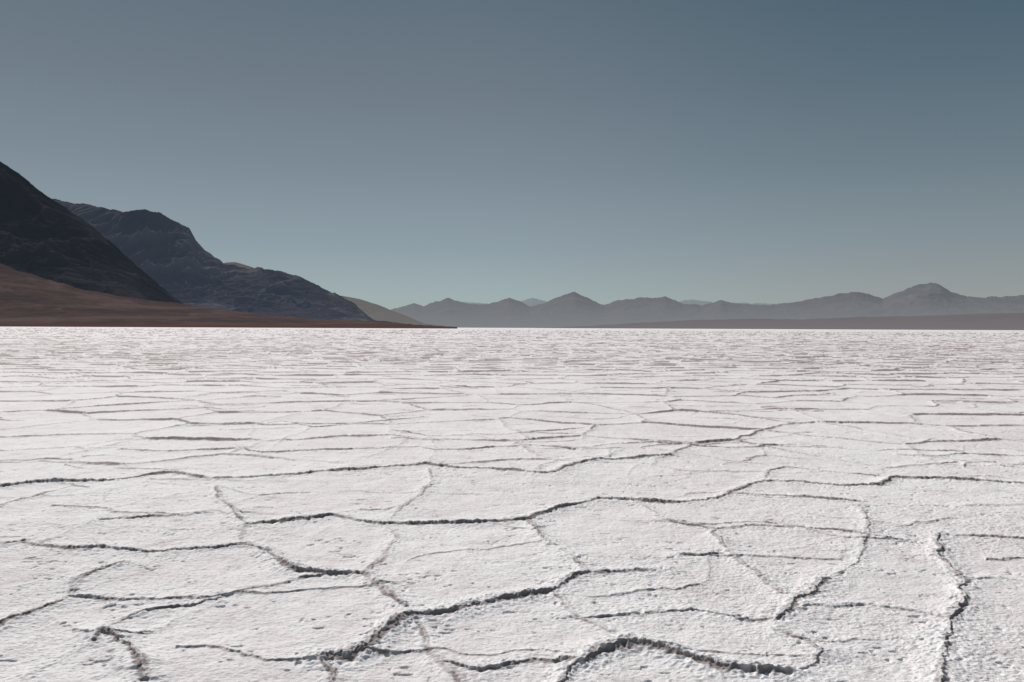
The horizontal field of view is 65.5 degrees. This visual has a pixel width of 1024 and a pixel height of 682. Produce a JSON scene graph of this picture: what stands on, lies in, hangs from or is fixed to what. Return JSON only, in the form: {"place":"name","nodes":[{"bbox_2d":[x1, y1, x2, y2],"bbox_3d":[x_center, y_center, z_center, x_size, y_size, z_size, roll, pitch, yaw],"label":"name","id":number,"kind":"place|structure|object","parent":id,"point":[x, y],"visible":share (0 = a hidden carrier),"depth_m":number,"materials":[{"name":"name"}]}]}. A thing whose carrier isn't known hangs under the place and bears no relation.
{"place":"outdoors","nodes":[
{"label":"outdoors","id":0,"kind":"place"},
{"bbox_2d":[0,161,182,303],"bbox_3d":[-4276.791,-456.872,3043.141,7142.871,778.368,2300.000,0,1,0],"label":"mountain","id":1,"kind":"structure","parent":0,"point":[43,235],"depth_m":2707.76,"materials":[{"name":"grey stone"}]},
{"bbox_2d":[51,198,375,320],"bbox_3d":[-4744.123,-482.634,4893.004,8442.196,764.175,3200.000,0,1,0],"label":"mountain","id":2,"kind":"structure","parent":0,"point":[175,259],"depth_m":4295.77,"materials":[{"name":"stone"}]},
{"bbox_2d":[0,263,456,328],"bbox_3d":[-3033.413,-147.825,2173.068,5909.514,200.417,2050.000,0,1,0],"label":"alluvial fan","id":3,"kind":"object","parent":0,"point":[28,300],"visible":0.99,"depth_m":1627.37},
{"bbox_2d":[224,262,449,326],"bbox_3d":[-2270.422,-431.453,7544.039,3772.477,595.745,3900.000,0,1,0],"label":"hill","id":4,"kind":"structure","parent":0,"point":[376,312],"depth_m":7296.45,"materials":[{"name":"grey stone"}]},
{"bbox_2d":[0,327,1023,681],"bbox_3d":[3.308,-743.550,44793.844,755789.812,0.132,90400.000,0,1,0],"label":"salt flat","id":5,"kind":"structure","parent":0,"point":[496,505],"depth_m":7.17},
{"bbox_2d":[0,0,1023,309],"label":"sky","id":6,"kind":"structure","parent":0,"point":[389,154],"materials":[{"name":"blue"}]},
{"bbox_2d":[464,298,792,305],"bbox_3d":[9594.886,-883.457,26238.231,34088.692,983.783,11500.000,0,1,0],"label":"mountain range","id":7,"kind":"structure","parent":0,"point":[531,302],"depth_m":25864.68,"materials":[{"name":"grey stone"}]},
{"bbox_2d":[391,283,1023,327],"bbox_3d":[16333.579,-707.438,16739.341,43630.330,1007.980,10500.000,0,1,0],"label":"mountain range","id":8,"kind":"structure","parent":0,"point":[572,309],"depth_m":15713.43,"materials":[{"name":"grey stone"}]},
{"bbox_2d":[554,313,1023,329],"bbox_3d":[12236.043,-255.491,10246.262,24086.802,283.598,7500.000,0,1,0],"label":"foothills","id":9,"kind":"structure","parent":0,"point":[1004,321],"depth_m":8843.57,"materials":[{"name":"soil"}]}
]}

